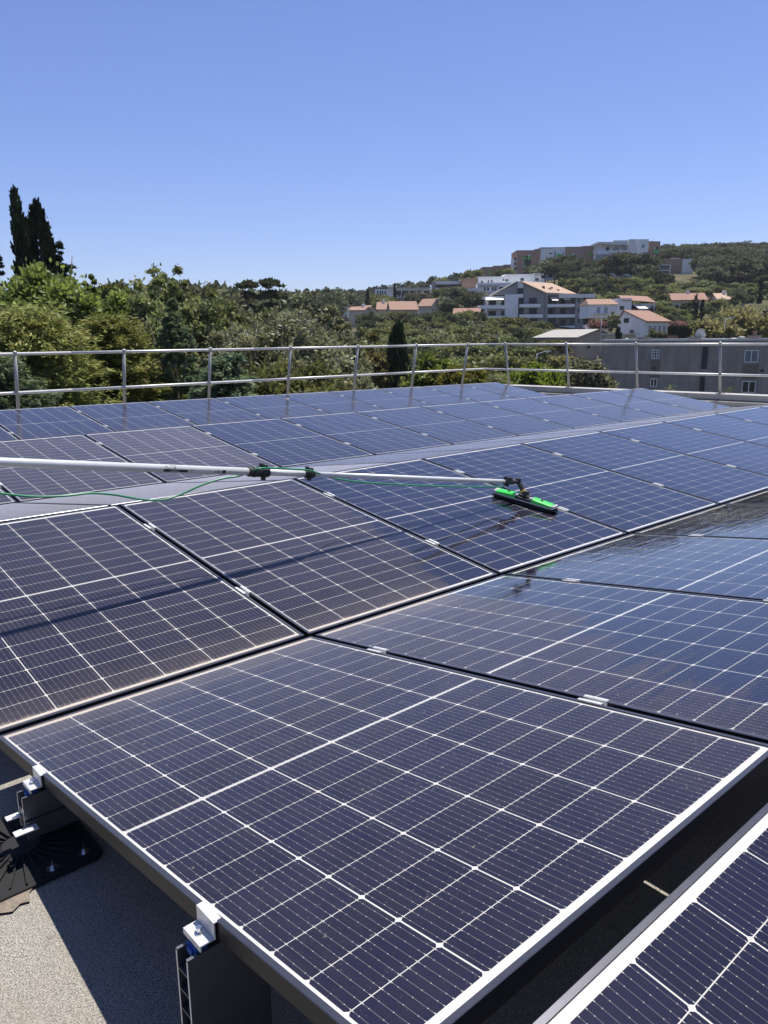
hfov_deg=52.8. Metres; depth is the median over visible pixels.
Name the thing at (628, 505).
solar panel
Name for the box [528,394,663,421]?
solar panel
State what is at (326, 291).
pine tree
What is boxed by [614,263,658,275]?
umbrella pine
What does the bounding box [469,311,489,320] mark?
pine tree
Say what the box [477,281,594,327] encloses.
apartment building
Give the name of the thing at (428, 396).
solar panel
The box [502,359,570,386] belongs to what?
lime green tree
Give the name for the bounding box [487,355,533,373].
oak tree
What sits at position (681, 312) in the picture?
oak tree
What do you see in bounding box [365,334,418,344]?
oak tree
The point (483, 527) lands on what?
solar panel
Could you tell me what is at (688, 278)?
ground
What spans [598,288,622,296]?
evergreen tree
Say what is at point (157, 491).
solar panel
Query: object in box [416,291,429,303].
olive tree
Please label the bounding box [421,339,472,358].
oak tree
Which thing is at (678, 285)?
oak tree
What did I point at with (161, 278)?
broadleaf tree
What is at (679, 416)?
solar panel
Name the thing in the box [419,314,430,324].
pine tree
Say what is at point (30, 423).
solar panel
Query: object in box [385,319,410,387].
cypress
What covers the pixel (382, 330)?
oak tree
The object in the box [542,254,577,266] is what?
pine tree
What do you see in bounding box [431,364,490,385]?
yellow bush
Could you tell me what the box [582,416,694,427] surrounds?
solar panel
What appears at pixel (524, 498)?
cleaning pole
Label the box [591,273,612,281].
umbrella pine
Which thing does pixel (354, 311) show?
orange roofed house
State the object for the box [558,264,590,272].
umbrella pine
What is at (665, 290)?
evergreen tree
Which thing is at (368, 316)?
evergreen tree
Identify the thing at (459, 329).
oak tree
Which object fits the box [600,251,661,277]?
umbrella pine
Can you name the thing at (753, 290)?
oak tree
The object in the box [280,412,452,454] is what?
solar panel
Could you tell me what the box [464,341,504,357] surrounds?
oak tree
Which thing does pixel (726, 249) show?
umbrella pine
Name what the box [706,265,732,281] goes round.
pine tree
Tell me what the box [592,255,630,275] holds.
umbrella pine
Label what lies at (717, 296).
orange roofed house
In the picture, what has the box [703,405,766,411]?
solar panel
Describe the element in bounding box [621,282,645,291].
evergreen tree
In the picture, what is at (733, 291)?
umbrella pine
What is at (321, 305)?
umbrella pine
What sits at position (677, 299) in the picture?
tile roofed house
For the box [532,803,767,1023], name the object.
solar panel
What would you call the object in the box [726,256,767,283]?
pine tree
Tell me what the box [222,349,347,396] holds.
broadleaf tree
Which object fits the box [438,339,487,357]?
evergreen tree
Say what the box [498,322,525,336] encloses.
evergreen tree
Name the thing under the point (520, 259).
tower block
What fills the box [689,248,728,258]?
umbrella pine
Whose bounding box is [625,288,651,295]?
oak tree
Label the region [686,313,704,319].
oak tree
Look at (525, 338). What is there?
evergreen tree
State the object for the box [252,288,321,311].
umbrella pine
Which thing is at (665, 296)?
oak tree
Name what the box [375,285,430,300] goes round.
white building
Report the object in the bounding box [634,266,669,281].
evergreen tree
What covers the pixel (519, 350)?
evergreen tree
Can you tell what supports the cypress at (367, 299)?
on the ground
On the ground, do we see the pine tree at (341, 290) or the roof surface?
the pine tree at (341, 290)
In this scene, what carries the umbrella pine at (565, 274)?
on the ground
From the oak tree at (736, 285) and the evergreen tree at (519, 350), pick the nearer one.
the evergreen tree at (519, 350)
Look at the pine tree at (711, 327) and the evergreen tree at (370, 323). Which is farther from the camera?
the evergreen tree at (370, 323)
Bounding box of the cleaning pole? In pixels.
[0,457,557,513]
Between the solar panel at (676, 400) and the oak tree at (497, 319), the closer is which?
the solar panel at (676, 400)
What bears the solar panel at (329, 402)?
on the roof surface
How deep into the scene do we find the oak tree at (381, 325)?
172.55 m
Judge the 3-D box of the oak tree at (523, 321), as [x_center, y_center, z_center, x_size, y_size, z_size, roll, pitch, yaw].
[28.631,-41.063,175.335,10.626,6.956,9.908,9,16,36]
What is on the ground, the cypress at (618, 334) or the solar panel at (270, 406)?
the cypress at (618, 334)
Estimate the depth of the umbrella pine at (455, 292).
215.99 m
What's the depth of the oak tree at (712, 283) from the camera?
230.98 m
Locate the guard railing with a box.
[0,342,767,408]
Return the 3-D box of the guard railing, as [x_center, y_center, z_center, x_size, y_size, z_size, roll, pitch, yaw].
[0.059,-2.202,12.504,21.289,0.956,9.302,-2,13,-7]
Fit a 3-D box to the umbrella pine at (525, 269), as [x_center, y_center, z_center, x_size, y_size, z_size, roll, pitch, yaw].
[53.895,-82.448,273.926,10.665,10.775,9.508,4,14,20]
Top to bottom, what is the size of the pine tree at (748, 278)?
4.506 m
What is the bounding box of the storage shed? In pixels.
[532,329,609,360]
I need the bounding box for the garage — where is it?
[602,333,639,339]
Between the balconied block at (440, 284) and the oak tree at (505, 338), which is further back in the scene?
the balconied block at (440, 284)
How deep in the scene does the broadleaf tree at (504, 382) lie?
36.74 m
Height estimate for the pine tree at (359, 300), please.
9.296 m
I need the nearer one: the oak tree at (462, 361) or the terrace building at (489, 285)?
the oak tree at (462, 361)
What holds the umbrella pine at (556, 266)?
on the ground
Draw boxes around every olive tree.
[195,300,355,375]
[288,300,378,378]
[400,293,416,300]
[407,292,419,304]
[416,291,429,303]
[418,324,430,330]
[420,292,434,298]
[426,325,459,338]
[430,334,462,348]
[441,304,471,312]
[450,299,482,311]
[456,319,476,327]
[470,324,487,333]
[471,331,502,346]
[497,332,515,338]
[523,324,544,331]
[644,327,670,338]
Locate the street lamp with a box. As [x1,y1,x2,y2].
[599,317,601,351]
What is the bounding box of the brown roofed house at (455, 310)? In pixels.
[453,308,480,313]
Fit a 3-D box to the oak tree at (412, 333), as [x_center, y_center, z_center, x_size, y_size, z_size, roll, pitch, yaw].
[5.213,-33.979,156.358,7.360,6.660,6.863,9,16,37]
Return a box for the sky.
[0,0,767,292]
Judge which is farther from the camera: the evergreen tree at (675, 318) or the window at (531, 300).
the window at (531, 300)
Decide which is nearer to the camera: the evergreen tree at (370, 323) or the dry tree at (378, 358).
the dry tree at (378, 358)
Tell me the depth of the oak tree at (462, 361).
92.47 m
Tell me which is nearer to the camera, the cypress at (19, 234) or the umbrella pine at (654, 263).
the cypress at (19, 234)
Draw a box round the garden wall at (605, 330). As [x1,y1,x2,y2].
[585,325,607,331]
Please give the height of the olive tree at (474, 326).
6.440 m
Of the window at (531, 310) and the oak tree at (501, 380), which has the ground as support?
the oak tree at (501, 380)
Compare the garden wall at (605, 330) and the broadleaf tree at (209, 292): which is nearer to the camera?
the broadleaf tree at (209, 292)
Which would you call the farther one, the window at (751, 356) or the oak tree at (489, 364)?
the oak tree at (489, 364)
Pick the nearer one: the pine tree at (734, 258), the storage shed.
the storage shed
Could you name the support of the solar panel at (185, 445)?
on the roof surface
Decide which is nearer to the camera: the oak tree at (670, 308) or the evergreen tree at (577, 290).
the oak tree at (670, 308)
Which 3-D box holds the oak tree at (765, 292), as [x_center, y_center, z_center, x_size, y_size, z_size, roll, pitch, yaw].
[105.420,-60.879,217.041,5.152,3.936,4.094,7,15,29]
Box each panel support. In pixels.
[4,764,79,839]
[176,900,271,1023]
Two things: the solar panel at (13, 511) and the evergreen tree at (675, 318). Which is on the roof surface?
the solar panel at (13, 511)
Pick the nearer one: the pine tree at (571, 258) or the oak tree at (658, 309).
the oak tree at (658, 309)
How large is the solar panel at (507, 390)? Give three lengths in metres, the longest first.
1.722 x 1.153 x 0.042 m
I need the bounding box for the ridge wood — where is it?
[344,272,461,293]
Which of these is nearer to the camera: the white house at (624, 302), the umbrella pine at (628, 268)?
the white house at (624, 302)
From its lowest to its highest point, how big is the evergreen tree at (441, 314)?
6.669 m
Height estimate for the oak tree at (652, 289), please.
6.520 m
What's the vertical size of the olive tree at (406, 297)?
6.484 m
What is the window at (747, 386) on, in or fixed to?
in the concrete building at (744, 359)
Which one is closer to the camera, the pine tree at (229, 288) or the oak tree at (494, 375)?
the oak tree at (494, 375)
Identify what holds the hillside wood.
on the ground
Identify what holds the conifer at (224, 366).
on the ground
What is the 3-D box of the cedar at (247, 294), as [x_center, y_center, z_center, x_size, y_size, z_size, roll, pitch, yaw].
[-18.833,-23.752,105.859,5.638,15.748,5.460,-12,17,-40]
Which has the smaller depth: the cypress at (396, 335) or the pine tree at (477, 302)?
the cypress at (396, 335)
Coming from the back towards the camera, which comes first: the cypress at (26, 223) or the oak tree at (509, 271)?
the oak tree at (509, 271)
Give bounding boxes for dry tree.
[356,329,389,388]
[545,354,574,369]
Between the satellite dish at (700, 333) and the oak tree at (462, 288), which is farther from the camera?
the oak tree at (462, 288)
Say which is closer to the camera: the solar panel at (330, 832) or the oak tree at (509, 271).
the solar panel at (330, 832)
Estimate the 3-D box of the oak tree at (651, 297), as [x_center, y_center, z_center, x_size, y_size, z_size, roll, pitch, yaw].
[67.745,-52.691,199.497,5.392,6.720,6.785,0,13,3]
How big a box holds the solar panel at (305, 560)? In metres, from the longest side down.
1.722 x 1.153 x 0.041 m
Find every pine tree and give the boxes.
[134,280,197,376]
[144,282,206,305]
[172,280,262,303]
[184,280,263,317]
[310,286,347,302]
[326,292,355,318]
[333,287,346,295]
[344,294,364,306]
[345,295,356,306]
[348,291,365,304]
[355,290,371,294]
[378,315,397,322]
[398,312,421,322]
[415,282,424,287]
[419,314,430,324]
[436,295,468,310]
[456,291,487,307]
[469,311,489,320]
[470,294,486,306]
[528,258,555,282]
[538,265,557,282]
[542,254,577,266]
[558,259,588,290]
[580,261,594,278]
[672,253,691,258]
[688,255,722,275]
[688,316,747,337]
[694,259,720,268]
[695,266,730,282]
[696,259,734,272]
[698,252,724,258]
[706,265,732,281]
[711,300,767,337]
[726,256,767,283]
[728,254,756,278]
[736,249,765,275]
[737,276,753,284]
[755,275,767,282]
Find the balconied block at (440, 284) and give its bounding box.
[431,281,460,300]
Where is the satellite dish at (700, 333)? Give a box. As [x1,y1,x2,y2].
[695,329,704,336]
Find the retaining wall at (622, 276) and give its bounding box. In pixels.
[613,276,633,277]
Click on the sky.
(358, 145)
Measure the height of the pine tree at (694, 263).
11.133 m
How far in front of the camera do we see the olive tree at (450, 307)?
212.32 m
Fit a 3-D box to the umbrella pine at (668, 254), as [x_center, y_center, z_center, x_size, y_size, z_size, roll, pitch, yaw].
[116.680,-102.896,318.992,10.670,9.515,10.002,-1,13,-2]
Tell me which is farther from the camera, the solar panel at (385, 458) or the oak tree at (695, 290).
the oak tree at (695, 290)
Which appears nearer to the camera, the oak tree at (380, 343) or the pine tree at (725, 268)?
the oak tree at (380, 343)
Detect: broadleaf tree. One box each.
[0,257,110,378]
[82,274,98,306]
[83,278,140,307]
[93,285,178,378]
[117,289,204,376]
[129,262,204,393]
[172,286,238,378]
[187,282,250,378]
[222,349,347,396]
[225,293,286,335]
[249,301,324,336]
[324,353,378,390]
[399,350,458,387]
[498,376,522,384]
[558,356,619,388]
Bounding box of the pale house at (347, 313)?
[342,307,349,316]
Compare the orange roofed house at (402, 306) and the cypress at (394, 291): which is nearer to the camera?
the orange roofed house at (402, 306)
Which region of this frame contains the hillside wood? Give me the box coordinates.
[763,294,767,317]
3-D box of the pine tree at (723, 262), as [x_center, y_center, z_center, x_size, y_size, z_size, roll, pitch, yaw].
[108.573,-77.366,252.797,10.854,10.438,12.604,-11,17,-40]
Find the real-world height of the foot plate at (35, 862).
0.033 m
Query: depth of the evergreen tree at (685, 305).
184.87 m
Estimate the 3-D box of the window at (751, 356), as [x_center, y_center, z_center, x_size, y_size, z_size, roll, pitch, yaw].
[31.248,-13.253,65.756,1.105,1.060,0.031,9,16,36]
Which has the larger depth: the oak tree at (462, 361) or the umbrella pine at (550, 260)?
the umbrella pine at (550, 260)
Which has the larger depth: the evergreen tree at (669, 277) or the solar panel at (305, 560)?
the evergreen tree at (669, 277)
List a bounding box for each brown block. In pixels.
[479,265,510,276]
[659,258,692,273]
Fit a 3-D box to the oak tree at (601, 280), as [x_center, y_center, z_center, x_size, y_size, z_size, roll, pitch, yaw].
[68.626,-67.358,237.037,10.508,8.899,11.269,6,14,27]
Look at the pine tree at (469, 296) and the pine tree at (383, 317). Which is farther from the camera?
the pine tree at (469, 296)
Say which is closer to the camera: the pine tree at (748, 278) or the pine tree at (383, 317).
the pine tree at (383, 317)
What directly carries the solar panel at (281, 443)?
on the roof surface
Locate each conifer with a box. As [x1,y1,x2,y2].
[0,256,7,288]
[0,351,64,409]
[55,240,76,276]
[141,297,206,401]
[186,352,259,398]
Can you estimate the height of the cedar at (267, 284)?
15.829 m
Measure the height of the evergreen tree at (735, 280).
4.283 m
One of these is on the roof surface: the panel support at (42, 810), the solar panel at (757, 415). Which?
the solar panel at (757, 415)
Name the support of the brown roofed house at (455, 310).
on the ground
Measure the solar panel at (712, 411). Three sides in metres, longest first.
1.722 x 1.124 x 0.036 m
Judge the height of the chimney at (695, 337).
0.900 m
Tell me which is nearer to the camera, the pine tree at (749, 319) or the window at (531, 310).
the pine tree at (749, 319)
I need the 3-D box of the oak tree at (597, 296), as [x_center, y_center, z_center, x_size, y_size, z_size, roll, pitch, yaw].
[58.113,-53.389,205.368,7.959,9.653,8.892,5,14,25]
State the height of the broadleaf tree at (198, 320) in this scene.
12.479 m
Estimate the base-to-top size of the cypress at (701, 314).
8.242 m
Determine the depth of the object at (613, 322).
141.54 m
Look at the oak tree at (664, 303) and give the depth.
177.73 m
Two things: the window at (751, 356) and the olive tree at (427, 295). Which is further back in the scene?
the olive tree at (427, 295)
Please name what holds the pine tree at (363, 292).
on the ground
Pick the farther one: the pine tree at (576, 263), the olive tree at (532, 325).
the pine tree at (576, 263)
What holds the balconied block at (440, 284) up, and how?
on the ground
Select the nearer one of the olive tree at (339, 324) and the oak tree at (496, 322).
the olive tree at (339, 324)
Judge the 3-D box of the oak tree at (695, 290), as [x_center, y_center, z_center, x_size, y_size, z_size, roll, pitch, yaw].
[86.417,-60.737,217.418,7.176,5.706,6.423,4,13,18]
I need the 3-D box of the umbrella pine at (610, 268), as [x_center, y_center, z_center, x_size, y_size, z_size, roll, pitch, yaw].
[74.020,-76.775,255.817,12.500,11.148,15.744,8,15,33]
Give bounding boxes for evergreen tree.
[354,320,380,329]
[355,310,380,323]
[372,341,388,355]
[405,353,421,367]
[407,342,438,354]
[422,311,445,319]
[430,312,453,322]
[436,350,473,363]
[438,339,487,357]
[440,315,467,325]
[489,342,535,358]
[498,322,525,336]
[511,334,538,346]
[573,281,596,293]
[581,278,608,289]
[592,284,621,293]
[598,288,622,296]
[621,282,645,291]
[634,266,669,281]
[652,274,669,284]
[653,270,676,283]
[656,288,668,294]
[669,315,686,322]
[680,300,699,309]
[702,306,718,314]
[718,281,730,287]
[728,292,755,307]
[730,278,741,283]
[748,279,757,283]
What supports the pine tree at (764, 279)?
on the ground
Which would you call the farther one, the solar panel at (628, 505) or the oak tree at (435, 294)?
the oak tree at (435, 294)
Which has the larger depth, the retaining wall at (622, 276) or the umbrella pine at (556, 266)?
the umbrella pine at (556, 266)
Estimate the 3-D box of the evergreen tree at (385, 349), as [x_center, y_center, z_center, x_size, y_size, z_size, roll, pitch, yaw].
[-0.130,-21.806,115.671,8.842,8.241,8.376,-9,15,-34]
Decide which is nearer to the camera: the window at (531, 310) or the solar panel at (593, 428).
the solar panel at (593, 428)
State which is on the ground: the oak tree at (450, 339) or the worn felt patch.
the oak tree at (450, 339)
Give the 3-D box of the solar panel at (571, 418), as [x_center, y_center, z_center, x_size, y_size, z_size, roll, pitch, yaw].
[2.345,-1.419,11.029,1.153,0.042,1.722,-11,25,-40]
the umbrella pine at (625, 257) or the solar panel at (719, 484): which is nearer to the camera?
the solar panel at (719, 484)
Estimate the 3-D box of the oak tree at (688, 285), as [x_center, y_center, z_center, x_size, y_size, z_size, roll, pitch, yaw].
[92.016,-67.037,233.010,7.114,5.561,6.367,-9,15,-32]
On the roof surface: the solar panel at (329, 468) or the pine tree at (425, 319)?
the solar panel at (329, 468)
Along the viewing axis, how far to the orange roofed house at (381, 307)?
229.88 m
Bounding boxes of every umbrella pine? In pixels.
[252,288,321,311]
[287,288,347,309]
[291,294,350,317]
[439,287,467,297]
[522,264,540,273]
[539,256,564,283]
[545,262,575,281]
[552,270,578,279]
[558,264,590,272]
[571,267,597,277]
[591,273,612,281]
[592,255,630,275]
[592,262,625,274]
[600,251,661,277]
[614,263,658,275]
[635,257,669,265]
[659,251,681,258]
[669,244,703,258]
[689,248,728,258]
[710,242,735,246]
[714,246,743,252]
[726,287,748,308]
[727,240,754,246]
[728,242,749,245]
[741,251,767,276]
[760,260,767,268]
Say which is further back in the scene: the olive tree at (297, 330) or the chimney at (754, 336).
the chimney at (754, 336)
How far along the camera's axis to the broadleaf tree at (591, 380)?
48.24 m
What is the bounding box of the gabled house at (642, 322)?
[618,310,670,338]
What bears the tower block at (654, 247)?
on the ground
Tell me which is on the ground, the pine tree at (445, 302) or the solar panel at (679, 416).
the pine tree at (445, 302)
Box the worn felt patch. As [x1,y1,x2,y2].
[0,889,31,912]
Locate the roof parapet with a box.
[512,384,767,406]
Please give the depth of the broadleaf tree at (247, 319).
38.04 m
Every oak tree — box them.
[356,325,390,342]
[365,295,385,307]
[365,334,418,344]
[370,297,393,306]
[370,342,437,360]
[376,322,392,327]
[379,294,392,299]
[382,319,411,330]
[385,311,408,322]
[403,323,418,330]
[404,328,419,337]
[408,284,419,287]
[408,316,429,326]
[413,330,443,346]
[419,330,434,336]
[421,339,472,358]
[426,346,453,355]
[427,315,459,328]
[430,287,449,301]
[432,276,446,282]
[437,322,470,335]
[443,332,475,343]
[443,356,496,373]
[447,326,481,337]
[449,285,466,290]
[454,309,480,321]
[456,333,489,345]
[458,273,473,280]
[458,353,525,375]
[462,269,485,277]
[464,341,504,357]
[479,335,516,346]
[481,327,502,334]
[483,320,500,327]
[485,345,514,355]
[486,323,511,334]
[487,316,516,325]
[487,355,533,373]
[487,371,504,382]
[491,269,503,276]
[492,373,506,382]
[499,316,530,327]
[499,345,552,363]
[503,266,517,273]
[515,326,545,339]
[526,321,557,329]
[534,338,574,355]
[558,276,586,290]
[576,287,603,296]
[593,293,607,320]
[598,278,621,285]
[604,291,627,298]
[608,277,632,284]
[610,284,630,292]
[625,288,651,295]
[629,275,642,285]
[632,277,655,284]
[636,295,656,303]
[643,283,670,294]
[648,303,666,313]
[653,292,670,302]
[655,298,675,307]
[655,312,673,320]
[662,306,682,313]
[667,287,685,292]
[669,309,688,315]
[670,282,685,288]
[680,280,696,288]
[680,315,691,321]
[683,287,702,292]
[685,320,695,327]
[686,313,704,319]
[691,280,710,287]
[698,281,717,287]
[700,286,715,295]
[704,297,731,317]
[705,285,721,295]
[716,285,731,292]
[726,282,741,288]
[742,282,757,286]
[744,287,758,294]
[751,288,767,296]
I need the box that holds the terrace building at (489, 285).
[459,273,544,295]
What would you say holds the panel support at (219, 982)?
on the roof surface
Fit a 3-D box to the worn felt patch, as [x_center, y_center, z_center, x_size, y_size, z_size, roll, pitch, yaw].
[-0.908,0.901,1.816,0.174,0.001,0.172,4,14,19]
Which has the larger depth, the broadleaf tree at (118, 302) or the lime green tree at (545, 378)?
the lime green tree at (545, 378)
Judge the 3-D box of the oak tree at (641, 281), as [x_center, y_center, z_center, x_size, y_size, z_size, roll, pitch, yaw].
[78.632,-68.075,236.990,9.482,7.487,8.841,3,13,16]
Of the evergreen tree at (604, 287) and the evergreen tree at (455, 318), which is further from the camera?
the evergreen tree at (604, 287)
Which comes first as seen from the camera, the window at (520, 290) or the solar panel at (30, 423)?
the solar panel at (30, 423)
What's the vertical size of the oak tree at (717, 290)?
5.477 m
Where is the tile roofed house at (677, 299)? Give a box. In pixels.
[664,290,707,308]
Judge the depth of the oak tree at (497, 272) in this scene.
303.02 m
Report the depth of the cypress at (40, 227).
40.51 m
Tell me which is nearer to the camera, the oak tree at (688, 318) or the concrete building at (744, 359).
the concrete building at (744, 359)
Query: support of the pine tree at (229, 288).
on the ground
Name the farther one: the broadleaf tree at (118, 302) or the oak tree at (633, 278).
the oak tree at (633, 278)
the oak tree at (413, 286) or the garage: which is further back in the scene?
the oak tree at (413, 286)
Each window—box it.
[488,301,495,304]
[488,311,495,315]
[518,288,522,293]
[529,298,536,303]
[529,308,536,313]
[567,309,572,313]
[650,378,657,386]
[651,350,659,358]
[741,381,755,392]
[744,350,758,362]
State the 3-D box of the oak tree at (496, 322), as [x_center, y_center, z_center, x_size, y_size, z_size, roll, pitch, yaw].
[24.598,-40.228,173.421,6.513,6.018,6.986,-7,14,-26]
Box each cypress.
[8,184,28,283]
[17,216,38,279]
[25,196,60,274]
[365,289,369,304]
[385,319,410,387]
[393,283,396,297]
[615,326,621,338]
[691,294,698,330]
[699,299,704,320]
[755,276,764,302]
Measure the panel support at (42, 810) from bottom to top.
0.163 m
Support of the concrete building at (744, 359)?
on the ground
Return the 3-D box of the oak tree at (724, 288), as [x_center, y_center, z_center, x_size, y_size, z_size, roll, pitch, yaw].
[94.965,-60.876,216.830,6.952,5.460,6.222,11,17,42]
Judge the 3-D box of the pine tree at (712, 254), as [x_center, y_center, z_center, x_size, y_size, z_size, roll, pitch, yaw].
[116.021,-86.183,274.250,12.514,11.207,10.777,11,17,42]
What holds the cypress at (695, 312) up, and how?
on the ground
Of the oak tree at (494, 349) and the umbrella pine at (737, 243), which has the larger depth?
the umbrella pine at (737, 243)
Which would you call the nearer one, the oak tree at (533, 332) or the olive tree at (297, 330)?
the olive tree at (297, 330)
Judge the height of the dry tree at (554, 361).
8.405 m
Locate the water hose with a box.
[0,467,503,500]
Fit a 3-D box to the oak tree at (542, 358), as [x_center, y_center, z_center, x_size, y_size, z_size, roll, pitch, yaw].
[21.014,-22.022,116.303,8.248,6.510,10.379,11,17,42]
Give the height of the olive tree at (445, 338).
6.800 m
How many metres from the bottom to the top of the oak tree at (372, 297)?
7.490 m
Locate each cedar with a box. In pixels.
[234,278,260,318]
[252,277,292,320]
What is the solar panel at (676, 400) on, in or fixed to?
on the roof surface
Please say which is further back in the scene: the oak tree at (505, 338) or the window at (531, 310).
the window at (531, 310)
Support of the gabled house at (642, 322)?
on the ground
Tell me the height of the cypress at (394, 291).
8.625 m
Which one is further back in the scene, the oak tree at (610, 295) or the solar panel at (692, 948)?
the oak tree at (610, 295)
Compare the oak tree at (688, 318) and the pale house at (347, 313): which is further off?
the pale house at (347, 313)
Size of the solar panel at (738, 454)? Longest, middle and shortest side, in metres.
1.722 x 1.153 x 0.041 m
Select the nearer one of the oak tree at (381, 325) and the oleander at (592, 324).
the oleander at (592, 324)
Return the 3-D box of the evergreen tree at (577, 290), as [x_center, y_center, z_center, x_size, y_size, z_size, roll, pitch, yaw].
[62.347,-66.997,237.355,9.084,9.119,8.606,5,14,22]
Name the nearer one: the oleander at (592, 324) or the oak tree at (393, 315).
the oleander at (592, 324)
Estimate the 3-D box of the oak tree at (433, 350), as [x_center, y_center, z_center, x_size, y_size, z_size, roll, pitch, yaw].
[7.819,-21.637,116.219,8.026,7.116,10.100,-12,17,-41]
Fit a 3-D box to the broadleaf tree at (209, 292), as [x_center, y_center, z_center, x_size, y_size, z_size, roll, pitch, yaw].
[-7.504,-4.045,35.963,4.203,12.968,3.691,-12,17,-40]
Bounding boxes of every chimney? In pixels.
[687,337,704,338]
[747,331,761,338]
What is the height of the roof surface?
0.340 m
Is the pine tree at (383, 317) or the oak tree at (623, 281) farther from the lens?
the oak tree at (623, 281)
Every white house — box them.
[579,299,617,318]
[612,295,655,315]
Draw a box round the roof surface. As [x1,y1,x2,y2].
[0,749,767,1023]
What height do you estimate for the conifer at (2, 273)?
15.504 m
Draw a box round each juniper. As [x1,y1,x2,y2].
[0,293,130,406]
[49,307,188,403]
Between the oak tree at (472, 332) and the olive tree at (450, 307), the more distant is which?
the olive tree at (450, 307)
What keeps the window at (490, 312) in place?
in the apartment building at (552, 303)
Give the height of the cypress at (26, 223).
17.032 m
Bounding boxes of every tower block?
[511,249,540,273]
[538,247,564,279]
[565,246,593,278]
[590,239,648,275]
[648,241,659,269]
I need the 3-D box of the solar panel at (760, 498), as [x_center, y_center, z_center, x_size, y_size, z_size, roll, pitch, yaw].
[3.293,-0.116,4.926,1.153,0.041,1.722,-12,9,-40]
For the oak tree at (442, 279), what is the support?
on the ground
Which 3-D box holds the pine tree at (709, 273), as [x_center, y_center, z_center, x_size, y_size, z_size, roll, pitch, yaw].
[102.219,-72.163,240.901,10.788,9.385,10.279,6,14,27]
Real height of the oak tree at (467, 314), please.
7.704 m
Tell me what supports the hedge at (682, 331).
on the ground
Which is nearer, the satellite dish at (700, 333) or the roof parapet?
the roof parapet
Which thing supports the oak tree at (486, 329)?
on the ground
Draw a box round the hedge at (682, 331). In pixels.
[667,325,692,337]
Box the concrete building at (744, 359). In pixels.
[601,338,767,394]
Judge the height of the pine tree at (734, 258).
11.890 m
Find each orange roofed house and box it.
[348,304,370,326]
[365,305,377,314]
[376,299,387,313]
[386,301,418,314]
[417,298,439,325]
[708,290,746,309]
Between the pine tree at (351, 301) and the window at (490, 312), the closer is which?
the window at (490, 312)
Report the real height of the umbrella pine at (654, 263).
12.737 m
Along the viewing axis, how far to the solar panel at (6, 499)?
5.62 m
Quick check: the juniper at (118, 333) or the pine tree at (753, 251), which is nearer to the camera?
the juniper at (118, 333)
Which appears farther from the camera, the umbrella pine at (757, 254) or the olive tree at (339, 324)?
the umbrella pine at (757, 254)
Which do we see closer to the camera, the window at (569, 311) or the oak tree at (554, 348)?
the oak tree at (554, 348)
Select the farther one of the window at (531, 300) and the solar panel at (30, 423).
the window at (531, 300)
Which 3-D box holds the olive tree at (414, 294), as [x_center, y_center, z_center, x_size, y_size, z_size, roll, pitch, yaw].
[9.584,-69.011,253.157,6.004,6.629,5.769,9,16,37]
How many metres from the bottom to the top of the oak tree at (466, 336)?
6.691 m
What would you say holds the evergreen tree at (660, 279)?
on the ground
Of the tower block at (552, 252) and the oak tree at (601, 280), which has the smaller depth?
the oak tree at (601, 280)
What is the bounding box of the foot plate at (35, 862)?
[0,811,102,902]
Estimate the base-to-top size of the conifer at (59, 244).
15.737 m
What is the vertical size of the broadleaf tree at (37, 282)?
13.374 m
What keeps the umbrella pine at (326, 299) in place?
on the ground
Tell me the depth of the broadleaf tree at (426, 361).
32.90 m
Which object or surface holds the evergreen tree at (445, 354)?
on the ground
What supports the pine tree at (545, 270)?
on the ground
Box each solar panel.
[0,406,114,439]
[0,426,18,440]
[0,434,163,502]
[0,483,16,504]
[0,503,107,521]
[0,505,304,735]
[0,636,767,1023]
[18,480,275,506]
[69,402,195,431]
[84,426,280,482]
[120,478,497,637]
[147,398,266,424]
[168,462,392,482]
[191,418,374,467]
[215,395,328,418]
[275,392,382,413]
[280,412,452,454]
[288,449,478,466]
[294,459,626,575]
[315,575,767,743]
[329,389,430,408]
[356,407,517,444]
[379,386,475,404]
[379,438,550,454]
[420,402,573,435]
[421,384,515,401]
[422,443,718,534]
[454,429,609,444]
[461,382,550,397]
[478,398,620,428]
[506,533,767,600]
[521,431,767,504]
[522,422,654,435]
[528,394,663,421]
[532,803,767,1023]
[570,391,700,416]
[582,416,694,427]
[599,422,767,475]
[610,388,732,411]
[627,412,720,421]
[634,504,767,538]
[662,414,767,446]
[673,407,753,415]
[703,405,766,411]
[715,407,767,424]
[726,490,767,504]
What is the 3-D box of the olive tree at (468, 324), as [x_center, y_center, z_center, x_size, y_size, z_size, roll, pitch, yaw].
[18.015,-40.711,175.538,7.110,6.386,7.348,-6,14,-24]
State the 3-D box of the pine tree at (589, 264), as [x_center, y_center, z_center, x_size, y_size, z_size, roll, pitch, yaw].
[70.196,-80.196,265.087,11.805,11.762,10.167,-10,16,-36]
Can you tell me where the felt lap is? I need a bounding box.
[0,973,24,1023]
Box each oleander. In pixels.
[584,319,605,328]
[668,320,687,325]
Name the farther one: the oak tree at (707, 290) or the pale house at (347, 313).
the pale house at (347, 313)
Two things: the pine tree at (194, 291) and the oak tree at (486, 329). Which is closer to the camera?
the pine tree at (194, 291)
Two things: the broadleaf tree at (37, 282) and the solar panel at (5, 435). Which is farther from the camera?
the broadleaf tree at (37, 282)
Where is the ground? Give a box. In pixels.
[45,269,767,399]
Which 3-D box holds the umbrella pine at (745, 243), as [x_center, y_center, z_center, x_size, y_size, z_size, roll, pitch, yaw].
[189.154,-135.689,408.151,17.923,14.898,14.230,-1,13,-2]
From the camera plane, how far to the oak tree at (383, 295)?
245.24 m
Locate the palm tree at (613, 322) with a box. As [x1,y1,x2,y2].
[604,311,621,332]

